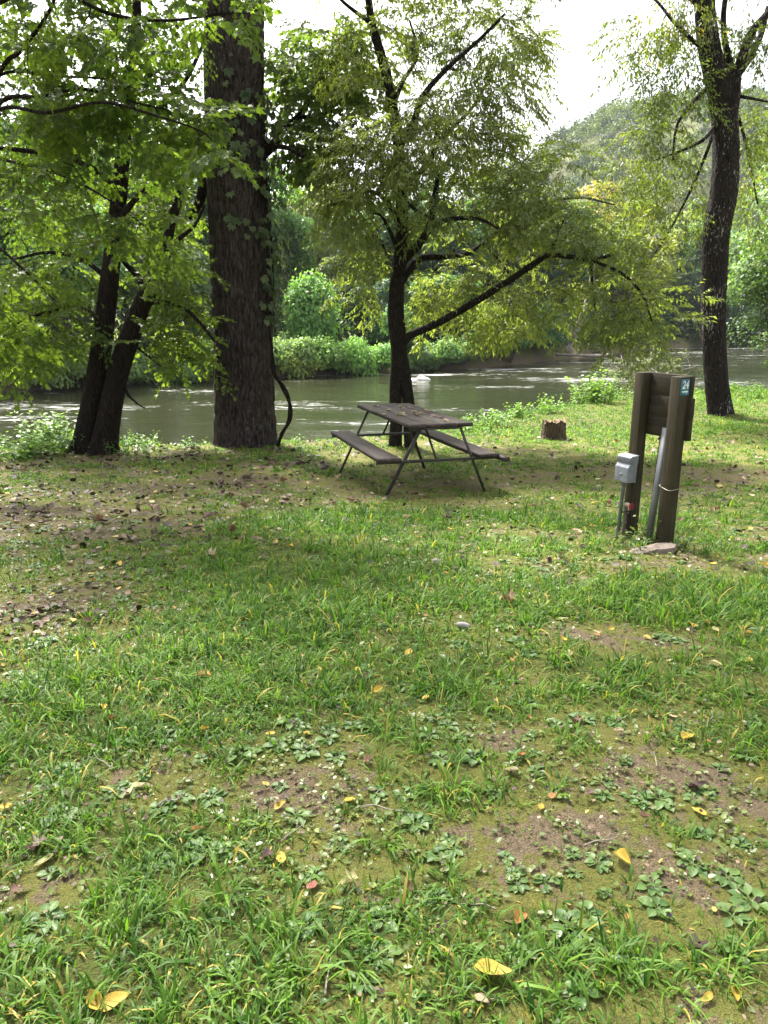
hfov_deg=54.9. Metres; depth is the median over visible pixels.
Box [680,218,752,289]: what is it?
riverside tree
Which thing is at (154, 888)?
plantain weed
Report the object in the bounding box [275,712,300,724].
plantain weed
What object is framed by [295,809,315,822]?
broadleaf weed
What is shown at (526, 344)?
riverside bush
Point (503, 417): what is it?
weed clump
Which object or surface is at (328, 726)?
broadleaf weed
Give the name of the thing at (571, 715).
broadleaf weed
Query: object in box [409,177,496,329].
riverside tree
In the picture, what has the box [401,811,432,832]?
broadleaf weed
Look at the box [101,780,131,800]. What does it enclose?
broadleaf weed
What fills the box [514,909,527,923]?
fallen leaf
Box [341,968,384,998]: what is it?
broadleaf weed
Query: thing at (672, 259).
riverside tree
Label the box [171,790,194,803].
broadleaf weed
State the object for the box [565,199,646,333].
riverside tree
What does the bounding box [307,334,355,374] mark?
riverside bush
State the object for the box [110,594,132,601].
broadleaf weed
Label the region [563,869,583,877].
broadleaf weed
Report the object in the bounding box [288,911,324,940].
plantain weed
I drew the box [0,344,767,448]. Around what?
river
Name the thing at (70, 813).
plantain weed
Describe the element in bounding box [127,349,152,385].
riverside bush
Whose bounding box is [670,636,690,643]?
broadleaf weed
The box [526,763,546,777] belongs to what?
broadleaf weed
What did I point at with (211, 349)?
riverside bush
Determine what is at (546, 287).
riverside tree
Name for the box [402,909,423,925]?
broadleaf weed
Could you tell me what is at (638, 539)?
ivy plant
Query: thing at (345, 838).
plantain weed
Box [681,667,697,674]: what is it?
plantain weed
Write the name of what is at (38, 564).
broadleaf weed
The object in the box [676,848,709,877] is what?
plantain weed
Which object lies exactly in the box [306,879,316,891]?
fallen leaf
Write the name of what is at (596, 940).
plantain weed
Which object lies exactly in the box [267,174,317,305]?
riverside tree
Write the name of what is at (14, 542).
broadleaf weed
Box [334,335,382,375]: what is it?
riverside bush
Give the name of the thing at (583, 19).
sky
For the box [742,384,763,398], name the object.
weed clump
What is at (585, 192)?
riverside tree
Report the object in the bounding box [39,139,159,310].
riverside tree
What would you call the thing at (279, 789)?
broadleaf weed
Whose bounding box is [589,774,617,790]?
broadleaf weed
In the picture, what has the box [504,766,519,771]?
fallen leaf
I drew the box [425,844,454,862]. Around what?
broadleaf weed
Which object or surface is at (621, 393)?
weed clump
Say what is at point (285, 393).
woody vine
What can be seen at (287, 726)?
broadleaf weed
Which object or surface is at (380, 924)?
plantain weed
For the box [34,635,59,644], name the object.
broadleaf weed
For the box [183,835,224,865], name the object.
plantain weed
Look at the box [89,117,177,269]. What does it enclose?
riverside tree
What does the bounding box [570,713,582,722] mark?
fallen leaf
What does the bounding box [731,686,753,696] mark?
plantain weed
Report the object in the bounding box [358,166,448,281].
riverside tree
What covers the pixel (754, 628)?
broadleaf weed
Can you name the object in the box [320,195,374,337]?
conifer
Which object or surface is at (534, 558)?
broadleaf weed
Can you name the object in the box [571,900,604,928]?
plantain weed
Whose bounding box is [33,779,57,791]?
broadleaf weed
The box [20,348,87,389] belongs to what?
riverside bush
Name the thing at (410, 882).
fallen leaf
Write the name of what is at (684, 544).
ivy plant
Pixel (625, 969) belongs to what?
plantain weed
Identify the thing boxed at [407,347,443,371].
riverside bush
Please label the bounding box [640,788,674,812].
broadleaf weed
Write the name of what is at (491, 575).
broadleaf weed
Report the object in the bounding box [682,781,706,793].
broadleaf weed
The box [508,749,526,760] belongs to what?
broadleaf weed
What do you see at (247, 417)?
broadleaf tree
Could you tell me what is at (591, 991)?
plantain weed
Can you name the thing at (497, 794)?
plantain weed
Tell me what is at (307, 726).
broadleaf weed
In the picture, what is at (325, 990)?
fallen twig
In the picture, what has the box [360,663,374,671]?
plantain weed
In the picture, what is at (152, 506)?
fallen leaf
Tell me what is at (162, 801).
fallen twig
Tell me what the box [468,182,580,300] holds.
riverside tree
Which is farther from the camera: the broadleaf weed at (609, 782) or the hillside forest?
the hillside forest
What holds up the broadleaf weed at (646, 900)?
on the ground at (524, 851)
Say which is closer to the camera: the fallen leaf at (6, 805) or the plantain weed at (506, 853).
the plantain weed at (506, 853)
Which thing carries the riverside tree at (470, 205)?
on the ground at (524, 851)
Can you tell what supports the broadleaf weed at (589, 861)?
on the ground at (524, 851)
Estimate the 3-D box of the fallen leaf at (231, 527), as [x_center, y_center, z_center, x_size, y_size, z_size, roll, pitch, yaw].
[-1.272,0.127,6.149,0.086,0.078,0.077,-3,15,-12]
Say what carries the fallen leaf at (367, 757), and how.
on the ground at (524, 851)
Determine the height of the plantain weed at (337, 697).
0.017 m
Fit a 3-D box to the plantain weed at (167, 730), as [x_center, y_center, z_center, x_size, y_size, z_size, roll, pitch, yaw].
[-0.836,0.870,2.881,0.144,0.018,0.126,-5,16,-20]
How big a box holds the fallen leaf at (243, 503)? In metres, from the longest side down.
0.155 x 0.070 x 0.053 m
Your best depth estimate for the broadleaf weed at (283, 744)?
2.81 m
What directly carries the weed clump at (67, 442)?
on the ground at (524, 851)
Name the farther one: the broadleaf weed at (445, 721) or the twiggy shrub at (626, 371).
the twiggy shrub at (626, 371)
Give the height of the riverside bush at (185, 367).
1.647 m
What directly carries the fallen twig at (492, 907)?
on the ground at (524, 851)
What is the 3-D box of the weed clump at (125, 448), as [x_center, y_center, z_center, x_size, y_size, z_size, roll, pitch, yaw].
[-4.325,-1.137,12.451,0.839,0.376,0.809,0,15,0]
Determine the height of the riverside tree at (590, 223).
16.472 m
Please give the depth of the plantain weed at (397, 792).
2.55 m
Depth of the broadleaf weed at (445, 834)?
2.33 m
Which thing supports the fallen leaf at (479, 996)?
on the ground at (524, 851)
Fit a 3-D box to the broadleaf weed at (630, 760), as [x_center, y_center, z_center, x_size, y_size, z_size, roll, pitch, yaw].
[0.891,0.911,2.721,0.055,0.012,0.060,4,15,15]
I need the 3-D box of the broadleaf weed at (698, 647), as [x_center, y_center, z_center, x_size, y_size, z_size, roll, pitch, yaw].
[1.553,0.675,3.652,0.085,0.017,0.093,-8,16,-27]
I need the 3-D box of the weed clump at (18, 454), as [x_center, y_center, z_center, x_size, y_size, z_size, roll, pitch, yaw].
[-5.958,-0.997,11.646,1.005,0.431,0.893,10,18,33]
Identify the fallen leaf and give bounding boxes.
[0,803,12,807]
[10,881,31,891]
[24,834,46,850]
[34,853,54,865]
[86,989,102,1009]
[91,991,129,1013]
[93,513,102,520]
[101,516,109,521]
[123,785,132,797]
[127,782,144,786]
[147,502,157,509]
[151,527,163,533]
[189,825,203,831]
[193,669,210,675]
[203,511,212,518]
[206,546,216,556]
[216,479,223,486]
[226,522,235,530]
[240,501,249,507]
[258,847,273,857]
[271,800,285,811]
[276,851,285,864]
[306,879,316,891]
[341,869,358,882]
[363,754,371,766]
[374,685,382,691]
[391,895,401,908]
[402,849,414,855]
[407,880,413,894]
[471,993,488,1002]
[475,958,511,974]
[501,589,514,602]
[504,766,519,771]
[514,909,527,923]
[546,792,556,797]
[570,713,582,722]
[584,789,595,793]
[613,848,630,863]
[636,811,649,817]
[681,731,693,741]
[688,775,706,787]
[688,933,717,953]
[692,807,709,816]
[701,991,712,1000]
[709,660,721,665]
[731,985,742,1000]
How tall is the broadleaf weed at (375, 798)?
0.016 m
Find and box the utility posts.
[614,371,694,543]
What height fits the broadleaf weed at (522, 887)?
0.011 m
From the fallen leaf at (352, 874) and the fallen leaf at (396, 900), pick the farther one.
the fallen leaf at (352, 874)
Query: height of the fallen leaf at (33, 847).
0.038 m
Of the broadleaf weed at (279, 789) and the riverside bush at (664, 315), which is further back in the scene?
the riverside bush at (664, 315)
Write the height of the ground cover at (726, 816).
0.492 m
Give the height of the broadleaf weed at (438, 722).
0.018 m
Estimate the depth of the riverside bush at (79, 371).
35.16 m
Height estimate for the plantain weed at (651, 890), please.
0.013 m
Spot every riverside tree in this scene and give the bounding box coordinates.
[0,118,62,297]
[0,153,41,250]
[0,165,101,327]
[0,168,134,354]
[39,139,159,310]
[79,217,211,356]
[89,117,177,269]
[129,121,210,335]
[156,157,292,303]
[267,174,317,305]
[272,178,363,291]
[299,173,359,335]
[330,278,414,346]
[345,201,425,301]
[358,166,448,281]
[361,184,496,336]
[404,270,488,343]
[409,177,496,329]
[437,194,516,307]
[454,166,539,303]
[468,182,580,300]
[491,277,566,346]
[518,203,589,296]
[563,207,606,313]
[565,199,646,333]
[575,179,652,323]
[585,233,680,310]
[597,214,697,302]
[599,219,632,313]
[637,227,689,304]
[648,209,701,292]
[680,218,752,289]
[684,197,731,243]
[685,210,764,288]
[726,290,755,333]
[728,228,767,335]
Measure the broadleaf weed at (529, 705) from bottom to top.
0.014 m
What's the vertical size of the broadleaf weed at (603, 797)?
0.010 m
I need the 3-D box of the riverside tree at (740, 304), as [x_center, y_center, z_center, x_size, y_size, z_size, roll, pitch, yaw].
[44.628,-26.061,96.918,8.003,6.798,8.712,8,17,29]
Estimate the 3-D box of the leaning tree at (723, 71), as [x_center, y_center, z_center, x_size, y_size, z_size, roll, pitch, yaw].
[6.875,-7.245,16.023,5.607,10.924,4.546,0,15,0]
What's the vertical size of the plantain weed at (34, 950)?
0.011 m
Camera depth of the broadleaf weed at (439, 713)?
3.07 m
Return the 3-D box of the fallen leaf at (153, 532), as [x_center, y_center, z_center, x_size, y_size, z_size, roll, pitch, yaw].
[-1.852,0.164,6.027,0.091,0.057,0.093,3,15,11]
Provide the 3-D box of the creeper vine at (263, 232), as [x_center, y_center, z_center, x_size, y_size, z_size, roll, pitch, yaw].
[-2.005,-4.859,12.267,0.676,4.385,1.330,13,20,41]
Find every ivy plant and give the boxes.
[608,515,679,543]
[609,532,643,547]
[664,530,702,548]
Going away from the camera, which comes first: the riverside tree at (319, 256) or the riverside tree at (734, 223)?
the riverside tree at (319, 256)
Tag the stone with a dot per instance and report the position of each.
(463, 624)
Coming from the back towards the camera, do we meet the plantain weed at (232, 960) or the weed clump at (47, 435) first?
the weed clump at (47, 435)
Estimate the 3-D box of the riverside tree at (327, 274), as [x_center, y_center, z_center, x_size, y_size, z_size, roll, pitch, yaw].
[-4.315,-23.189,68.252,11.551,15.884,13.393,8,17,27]
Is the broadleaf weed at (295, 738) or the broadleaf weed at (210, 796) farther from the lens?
the broadleaf weed at (295, 738)
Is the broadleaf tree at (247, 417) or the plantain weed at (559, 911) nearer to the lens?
the plantain weed at (559, 911)
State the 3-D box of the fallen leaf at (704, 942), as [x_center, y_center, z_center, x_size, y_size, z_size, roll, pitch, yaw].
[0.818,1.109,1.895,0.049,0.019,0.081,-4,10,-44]
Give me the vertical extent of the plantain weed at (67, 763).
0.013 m
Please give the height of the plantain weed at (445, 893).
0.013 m
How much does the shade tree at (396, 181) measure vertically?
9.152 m
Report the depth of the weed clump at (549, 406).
18.23 m
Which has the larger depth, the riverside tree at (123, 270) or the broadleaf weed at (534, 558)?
the riverside tree at (123, 270)
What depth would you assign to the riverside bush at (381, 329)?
47.89 m
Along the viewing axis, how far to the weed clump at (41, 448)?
12.06 m
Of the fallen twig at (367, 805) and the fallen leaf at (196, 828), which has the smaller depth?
the fallen leaf at (196, 828)
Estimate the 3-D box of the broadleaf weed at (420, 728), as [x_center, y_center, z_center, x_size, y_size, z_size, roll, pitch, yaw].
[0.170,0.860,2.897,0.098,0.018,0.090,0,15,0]
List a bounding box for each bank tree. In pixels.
[726,245,767,367]
[727,124,767,293]
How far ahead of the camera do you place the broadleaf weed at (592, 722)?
2.98 m
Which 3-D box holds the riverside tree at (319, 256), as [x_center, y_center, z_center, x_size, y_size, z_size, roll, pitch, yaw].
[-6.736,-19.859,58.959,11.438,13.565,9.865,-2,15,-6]
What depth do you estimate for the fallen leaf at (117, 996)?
1.75 m
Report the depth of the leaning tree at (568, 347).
62.18 m
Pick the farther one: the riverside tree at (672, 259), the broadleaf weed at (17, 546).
the riverside tree at (672, 259)
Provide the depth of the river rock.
40.73 m
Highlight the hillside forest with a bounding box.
[20,83,767,310]
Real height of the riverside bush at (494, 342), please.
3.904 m
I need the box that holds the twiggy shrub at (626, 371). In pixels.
[593,339,703,405]
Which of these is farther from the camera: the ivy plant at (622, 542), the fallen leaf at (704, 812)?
the ivy plant at (622, 542)
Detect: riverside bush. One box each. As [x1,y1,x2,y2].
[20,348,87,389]
[57,343,113,386]
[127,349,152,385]
[134,361,203,384]
[176,359,212,381]
[179,336,213,376]
[273,328,320,364]
[275,347,326,377]
[278,267,345,340]
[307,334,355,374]
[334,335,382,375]
[364,304,422,344]
[367,340,390,372]
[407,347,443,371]
[416,336,466,369]
[437,332,487,364]
[458,305,514,359]
[487,316,534,362]
[520,296,567,353]
[615,297,672,334]
[650,282,700,334]
[691,286,738,341]
[726,299,767,343]
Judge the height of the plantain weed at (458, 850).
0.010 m
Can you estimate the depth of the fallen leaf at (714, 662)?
3.44 m
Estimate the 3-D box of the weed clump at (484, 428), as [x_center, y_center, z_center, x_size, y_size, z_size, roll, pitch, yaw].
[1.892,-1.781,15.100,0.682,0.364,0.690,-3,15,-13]
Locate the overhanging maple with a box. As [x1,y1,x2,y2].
[0,0,283,412]
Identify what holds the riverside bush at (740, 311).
on the ground at (524, 851)
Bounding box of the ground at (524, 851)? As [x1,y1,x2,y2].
[0,111,767,1023]
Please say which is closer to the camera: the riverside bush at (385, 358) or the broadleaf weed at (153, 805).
the broadleaf weed at (153, 805)
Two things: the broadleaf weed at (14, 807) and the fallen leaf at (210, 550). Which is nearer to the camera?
the broadleaf weed at (14, 807)
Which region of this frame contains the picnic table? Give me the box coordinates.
[331,403,509,495]
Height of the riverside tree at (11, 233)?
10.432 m
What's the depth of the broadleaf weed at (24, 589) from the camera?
4.50 m
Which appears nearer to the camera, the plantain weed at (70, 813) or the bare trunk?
the plantain weed at (70, 813)
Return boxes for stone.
[456,622,469,627]
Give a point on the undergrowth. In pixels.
(349, 325)
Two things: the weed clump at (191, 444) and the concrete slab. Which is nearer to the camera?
the concrete slab
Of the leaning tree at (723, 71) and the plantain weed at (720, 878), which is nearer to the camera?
the plantain weed at (720, 878)
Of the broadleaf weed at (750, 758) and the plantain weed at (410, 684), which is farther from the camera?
the plantain weed at (410, 684)
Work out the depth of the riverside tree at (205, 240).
45.82 m
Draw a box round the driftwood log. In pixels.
[554,352,612,357]
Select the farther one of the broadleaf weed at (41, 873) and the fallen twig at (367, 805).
the fallen twig at (367, 805)
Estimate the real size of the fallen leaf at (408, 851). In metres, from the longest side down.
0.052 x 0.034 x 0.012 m
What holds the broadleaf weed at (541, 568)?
on the ground at (524, 851)
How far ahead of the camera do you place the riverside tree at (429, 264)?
54.77 m
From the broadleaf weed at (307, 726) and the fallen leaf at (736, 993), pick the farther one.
the broadleaf weed at (307, 726)
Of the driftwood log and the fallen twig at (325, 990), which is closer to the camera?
the fallen twig at (325, 990)
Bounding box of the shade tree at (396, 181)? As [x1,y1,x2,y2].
[275,0,724,447]
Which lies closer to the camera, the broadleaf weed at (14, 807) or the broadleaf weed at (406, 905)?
the broadleaf weed at (406, 905)
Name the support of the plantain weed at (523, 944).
on the ground at (524, 851)
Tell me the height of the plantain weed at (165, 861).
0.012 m
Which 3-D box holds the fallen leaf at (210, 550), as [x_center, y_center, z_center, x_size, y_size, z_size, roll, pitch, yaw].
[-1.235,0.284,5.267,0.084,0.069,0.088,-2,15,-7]
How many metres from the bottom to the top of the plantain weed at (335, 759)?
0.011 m
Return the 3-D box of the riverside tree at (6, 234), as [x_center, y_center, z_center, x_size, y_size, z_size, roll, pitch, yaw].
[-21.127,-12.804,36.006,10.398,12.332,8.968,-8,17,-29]
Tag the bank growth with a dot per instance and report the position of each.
(742, 387)
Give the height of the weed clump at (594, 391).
1.188 m
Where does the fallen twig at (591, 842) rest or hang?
on the ground at (524, 851)
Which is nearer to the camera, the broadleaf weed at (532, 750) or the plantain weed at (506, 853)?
the plantain weed at (506, 853)
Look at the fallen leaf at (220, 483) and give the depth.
8.71 m
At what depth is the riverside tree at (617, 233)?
98.70 m
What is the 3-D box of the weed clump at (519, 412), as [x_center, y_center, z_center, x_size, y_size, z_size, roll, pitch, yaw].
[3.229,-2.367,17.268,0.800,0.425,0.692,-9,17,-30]
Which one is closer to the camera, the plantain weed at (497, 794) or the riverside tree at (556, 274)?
the plantain weed at (497, 794)
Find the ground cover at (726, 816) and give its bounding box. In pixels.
[0,480,767,1023]
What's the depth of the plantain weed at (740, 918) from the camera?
2.01 m
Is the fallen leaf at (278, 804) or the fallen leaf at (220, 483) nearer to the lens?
the fallen leaf at (278, 804)
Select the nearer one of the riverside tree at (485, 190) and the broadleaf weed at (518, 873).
the broadleaf weed at (518, 873)
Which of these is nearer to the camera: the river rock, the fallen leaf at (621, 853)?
the fallen leaf at (621, 853)
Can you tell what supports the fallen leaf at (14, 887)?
on the ground at (524, 851)
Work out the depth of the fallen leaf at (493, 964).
1.83 m
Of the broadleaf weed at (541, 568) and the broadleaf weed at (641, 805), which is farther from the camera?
the broadleaf weed at (541, 568)
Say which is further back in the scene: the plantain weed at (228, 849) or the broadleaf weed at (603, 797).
the broadleaf weed at (603, 797)
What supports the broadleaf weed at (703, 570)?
on the ground at (524, 851)
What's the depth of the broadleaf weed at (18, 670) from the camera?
3.47 m
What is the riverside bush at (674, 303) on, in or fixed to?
on the ground at (524, 851)
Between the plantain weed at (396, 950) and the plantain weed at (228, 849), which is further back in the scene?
the plantain weed at (228, 849)
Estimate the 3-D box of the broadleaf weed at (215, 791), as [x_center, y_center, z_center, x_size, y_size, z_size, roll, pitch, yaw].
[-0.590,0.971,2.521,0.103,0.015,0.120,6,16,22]
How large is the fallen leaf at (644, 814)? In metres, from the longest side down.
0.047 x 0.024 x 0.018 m
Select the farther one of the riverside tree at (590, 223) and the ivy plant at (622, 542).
the riverside tree at (590, 223)
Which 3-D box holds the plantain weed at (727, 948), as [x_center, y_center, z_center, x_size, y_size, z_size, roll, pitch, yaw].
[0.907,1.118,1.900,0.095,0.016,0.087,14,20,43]
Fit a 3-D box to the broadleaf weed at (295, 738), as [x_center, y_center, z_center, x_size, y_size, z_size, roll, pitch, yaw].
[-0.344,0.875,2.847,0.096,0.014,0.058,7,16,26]
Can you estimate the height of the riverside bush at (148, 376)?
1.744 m
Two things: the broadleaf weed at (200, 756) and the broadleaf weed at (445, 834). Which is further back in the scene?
the broadleaf weed at (200, 756)
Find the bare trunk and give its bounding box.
[645,179,665,337]
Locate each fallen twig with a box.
[89,753,110,767]
[157,793,181,805]
[280,821,304,842]
[322,958,330,995]
[358,804,405,811]
[461,894,496,909]
[584,831,617,845]
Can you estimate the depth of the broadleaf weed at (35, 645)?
3.73 m
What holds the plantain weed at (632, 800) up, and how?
on the ground at (524, 851)
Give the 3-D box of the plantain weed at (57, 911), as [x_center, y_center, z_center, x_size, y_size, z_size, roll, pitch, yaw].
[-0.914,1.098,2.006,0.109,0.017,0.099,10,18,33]
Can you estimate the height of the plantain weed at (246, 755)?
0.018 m
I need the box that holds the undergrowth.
[1,279,767,358]
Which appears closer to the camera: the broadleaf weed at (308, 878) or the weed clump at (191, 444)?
the broadleaf weed at (308, 878)
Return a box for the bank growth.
[0,380,767,451]
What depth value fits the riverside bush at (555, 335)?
56.41 m
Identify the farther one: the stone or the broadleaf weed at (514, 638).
the stone
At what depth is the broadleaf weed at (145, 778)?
2.64 m
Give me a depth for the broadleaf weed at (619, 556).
5.19 m
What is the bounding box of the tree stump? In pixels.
[540,418,566,440]
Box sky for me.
[0,0,767,318]
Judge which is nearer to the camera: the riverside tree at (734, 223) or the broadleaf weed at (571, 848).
the broadleaf weed at (571, 848)
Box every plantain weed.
[8,932,46,958]
[12,673,41,685]
[23,900,64,934]
[40,803,83,825]
[51,761,84,778]
[109,735,140,752]
[140,885,163,907]
[142,847,171,870]
[151,727,186,744]
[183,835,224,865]
[207,949,239,976]
[213,840,251,860]
[227,744,262,762]
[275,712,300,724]
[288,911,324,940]
[315,731,337,744]
[324,694,345,705]
[324,751,347,763]
[327,835,349,851]
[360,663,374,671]
[363,906,398,931]
[363,940,403,970]
[392,786,413,801]
[399,683,417,693]
[422,887,453,903]
[438,838,462,856]
[449,640,464,647]
[459,749,486,766]
[486,786,502,800]
[496,851,514,867]
[505,938,539,968]
[521,648,538,656]
[532,873,559,893]
[548,908,590,941]
[562,980,602,1011]
[570,930,608,965]
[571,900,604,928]
[614,951,654,986]
[619,788,644,804]
[634,872,668,896]
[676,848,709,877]
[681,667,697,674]
[682,792,701,804]
[712,867,744,889]
[715,901,751,926]
[715,934,755,968]
[727,882,767,911]
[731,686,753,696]
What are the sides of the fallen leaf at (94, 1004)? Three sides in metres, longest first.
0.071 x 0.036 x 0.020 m
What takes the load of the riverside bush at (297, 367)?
on the ground at (524, 851)
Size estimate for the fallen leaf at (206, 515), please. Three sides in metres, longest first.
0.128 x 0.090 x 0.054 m
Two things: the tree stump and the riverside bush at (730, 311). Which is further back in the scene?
the riverside bush at (730, 311)
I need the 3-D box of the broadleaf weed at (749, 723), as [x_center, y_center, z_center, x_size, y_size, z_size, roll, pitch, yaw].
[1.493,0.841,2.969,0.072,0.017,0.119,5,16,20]
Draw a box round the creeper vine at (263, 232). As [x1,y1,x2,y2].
[215,67,291,336]
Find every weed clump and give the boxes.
[0,429,66,456]
[0,432,40,461]
[6,410,78,446]
[47,429,88,454]
[103,433,149,454]
[115,437,162,454]
[178,439,203,447]
[463,416,494,432]
[476,407,513,425]
[504,402,538,418]
[528,392,562,413]
[564,369,619,403]
[605,386,633,398]
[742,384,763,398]
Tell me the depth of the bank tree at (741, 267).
25.66 m
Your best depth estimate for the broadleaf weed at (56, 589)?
4.52 m
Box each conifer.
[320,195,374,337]
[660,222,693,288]
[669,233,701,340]
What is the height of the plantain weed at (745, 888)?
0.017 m
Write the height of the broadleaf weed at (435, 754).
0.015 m
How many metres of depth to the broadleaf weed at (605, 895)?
2.10 m
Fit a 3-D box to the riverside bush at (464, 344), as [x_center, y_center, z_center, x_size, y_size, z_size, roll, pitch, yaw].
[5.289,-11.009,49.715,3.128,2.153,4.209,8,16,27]
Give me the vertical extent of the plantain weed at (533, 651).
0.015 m
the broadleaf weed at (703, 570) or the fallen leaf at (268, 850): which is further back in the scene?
the broadleaf weed at (703, 570)
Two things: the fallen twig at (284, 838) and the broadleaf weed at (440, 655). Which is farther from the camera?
the broadleaf weed at (440, 655)
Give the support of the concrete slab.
on the ground at (524, 851)
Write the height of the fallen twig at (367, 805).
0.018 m
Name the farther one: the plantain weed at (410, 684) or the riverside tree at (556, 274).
the riverside tree at (556, 274)
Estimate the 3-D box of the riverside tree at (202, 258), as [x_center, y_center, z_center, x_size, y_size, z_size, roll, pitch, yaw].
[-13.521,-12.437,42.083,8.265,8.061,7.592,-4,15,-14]
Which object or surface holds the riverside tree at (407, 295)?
on the ground at (524, 851)
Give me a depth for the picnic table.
8.87 m
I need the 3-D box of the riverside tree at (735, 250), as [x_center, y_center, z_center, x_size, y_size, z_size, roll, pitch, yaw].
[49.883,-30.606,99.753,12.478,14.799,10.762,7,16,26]
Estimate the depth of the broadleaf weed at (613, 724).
2.98 m
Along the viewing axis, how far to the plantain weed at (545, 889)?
2.15 m
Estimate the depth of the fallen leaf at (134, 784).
2.58 m
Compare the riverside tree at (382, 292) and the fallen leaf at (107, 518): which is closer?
the fallen leaf at (107, 518)
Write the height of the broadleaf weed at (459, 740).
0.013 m
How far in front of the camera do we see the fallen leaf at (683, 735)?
2.88 m
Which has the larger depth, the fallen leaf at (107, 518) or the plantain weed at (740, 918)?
the fallen leaf at (107, 518)
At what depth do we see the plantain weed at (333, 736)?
2.86 m
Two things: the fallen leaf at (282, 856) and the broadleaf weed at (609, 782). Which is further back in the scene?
the broadleaf weed at (609, 782)
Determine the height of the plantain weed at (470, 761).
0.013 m
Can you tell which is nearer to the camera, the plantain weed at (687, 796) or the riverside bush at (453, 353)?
the plantain weed at (687, 796)
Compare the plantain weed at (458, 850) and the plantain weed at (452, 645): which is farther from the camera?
the plantain weed at (452, 645)
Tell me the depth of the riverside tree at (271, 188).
49.87 m
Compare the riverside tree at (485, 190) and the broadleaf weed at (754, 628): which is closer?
the broadleaf weed at (754, 628)
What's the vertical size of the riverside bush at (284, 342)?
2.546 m
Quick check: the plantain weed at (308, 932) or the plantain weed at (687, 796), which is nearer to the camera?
the plantain weed at (308, 932)
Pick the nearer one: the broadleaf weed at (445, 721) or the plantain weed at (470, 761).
the plantain weed at (470, 761)
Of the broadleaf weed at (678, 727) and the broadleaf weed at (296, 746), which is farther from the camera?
the broadleaf weed at (678, 727)
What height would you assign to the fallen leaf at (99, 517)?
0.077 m
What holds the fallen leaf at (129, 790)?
on the ground at (524, 851)
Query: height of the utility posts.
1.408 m
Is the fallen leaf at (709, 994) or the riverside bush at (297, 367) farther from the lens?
the riverside bush at (297, 367)
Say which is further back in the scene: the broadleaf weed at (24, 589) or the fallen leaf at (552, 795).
the broadleaf weed at (24, 589)
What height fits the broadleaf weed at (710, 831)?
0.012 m
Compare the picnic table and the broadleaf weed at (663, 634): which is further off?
the picnic table
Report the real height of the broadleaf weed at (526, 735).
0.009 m
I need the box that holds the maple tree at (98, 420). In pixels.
[0,0,238,455]
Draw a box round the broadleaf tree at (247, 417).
[184,0,410,448]
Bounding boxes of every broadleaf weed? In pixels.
[1,669,22,675]
[7,545,21,549]
[8,539,22,543]
[9,801,34,810]
[20,587,37,593]
[26,563,41,567]
[26,642,46,649]
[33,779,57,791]
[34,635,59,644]
[36,865,62,881]
[46,587,67,593]
[90,573,109,578]
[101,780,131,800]
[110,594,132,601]
[136,768,149,780]
[149,797,177,816]
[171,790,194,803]
[194,754,210,762]
[199,787,227,807]
[206,789,219,798]
[262,736,287,752]
[271,782,289,792]
[278,717,303,729]
[279,807,313,826]
[288,734,304,743]
[289,742,319,761]
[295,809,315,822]
[297,722,310,729]
[304,865,325,881]
[320,724,336,733]
[341,720,369,728]
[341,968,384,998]
[367,785,388,804]
[386,900,411,917]
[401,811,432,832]
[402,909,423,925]
[417,727,438,739]
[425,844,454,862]
[427,713,450,728]
[427,750,454,765]
[437,705,457,717]
[439,654,456,666]
[439,719,458,732]
[440,832,455,842]
[452,733,469,742]
[485,572,498,578]
[492,678,501,684]
[505,636,527,646]
[505,866,525,878]
[505,874,530,893]
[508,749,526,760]
[518,698,537,709]
[522,734,535,740]
[525,557,538,561]
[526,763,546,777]
[529,748,542,755]
[532,566,549,571]
[546,718,565,727]
[563,846,580,859]
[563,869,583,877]
[566,711,596,723]
[578,715,596,725]
[584,852,613,873]
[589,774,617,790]
[593,789,614,800]
[599,887,611,898]
[602,715,626,729]
[616,554,632,559]
[620,754,633,765]
[630,794,647,810]
[638,895,672,919]
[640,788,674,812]
[651,633,672,641]
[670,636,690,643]
[673,723,685,729]
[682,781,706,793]
[688,645,705,654]
[690,826,715,841]
[695,569,706,572]
[699,784,718,795]
[712,763,730,772]
[728,748,760,763]
[730,836,751,849]
[747,715,764,727]
[749,626,767,633]
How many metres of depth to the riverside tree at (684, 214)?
108.58 m
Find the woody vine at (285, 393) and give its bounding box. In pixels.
[268,326,292,446]
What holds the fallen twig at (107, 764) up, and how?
on the ground at (524, 851)
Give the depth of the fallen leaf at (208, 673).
3.38 m
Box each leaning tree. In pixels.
[560,264,594,353]
[579,0,767,415]
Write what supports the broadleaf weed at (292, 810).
on the ground at (524, 851)
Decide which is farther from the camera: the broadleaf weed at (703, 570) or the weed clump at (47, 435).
the weed clump at (47, 435)
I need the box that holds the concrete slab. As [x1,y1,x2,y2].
[629,542,676,554]
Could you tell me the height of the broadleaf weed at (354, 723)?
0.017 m
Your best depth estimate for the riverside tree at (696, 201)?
118.27 m
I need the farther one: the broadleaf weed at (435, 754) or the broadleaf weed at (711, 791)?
the broadleaf weed at (435, 754)
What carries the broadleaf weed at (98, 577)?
on the ground at (524, 851)
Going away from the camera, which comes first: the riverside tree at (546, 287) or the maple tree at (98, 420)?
the maple tree at (98, 420)
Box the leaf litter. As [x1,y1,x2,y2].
[0,428,767,1023]
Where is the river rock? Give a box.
[411,374,430,379]
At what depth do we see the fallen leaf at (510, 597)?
4.28 m

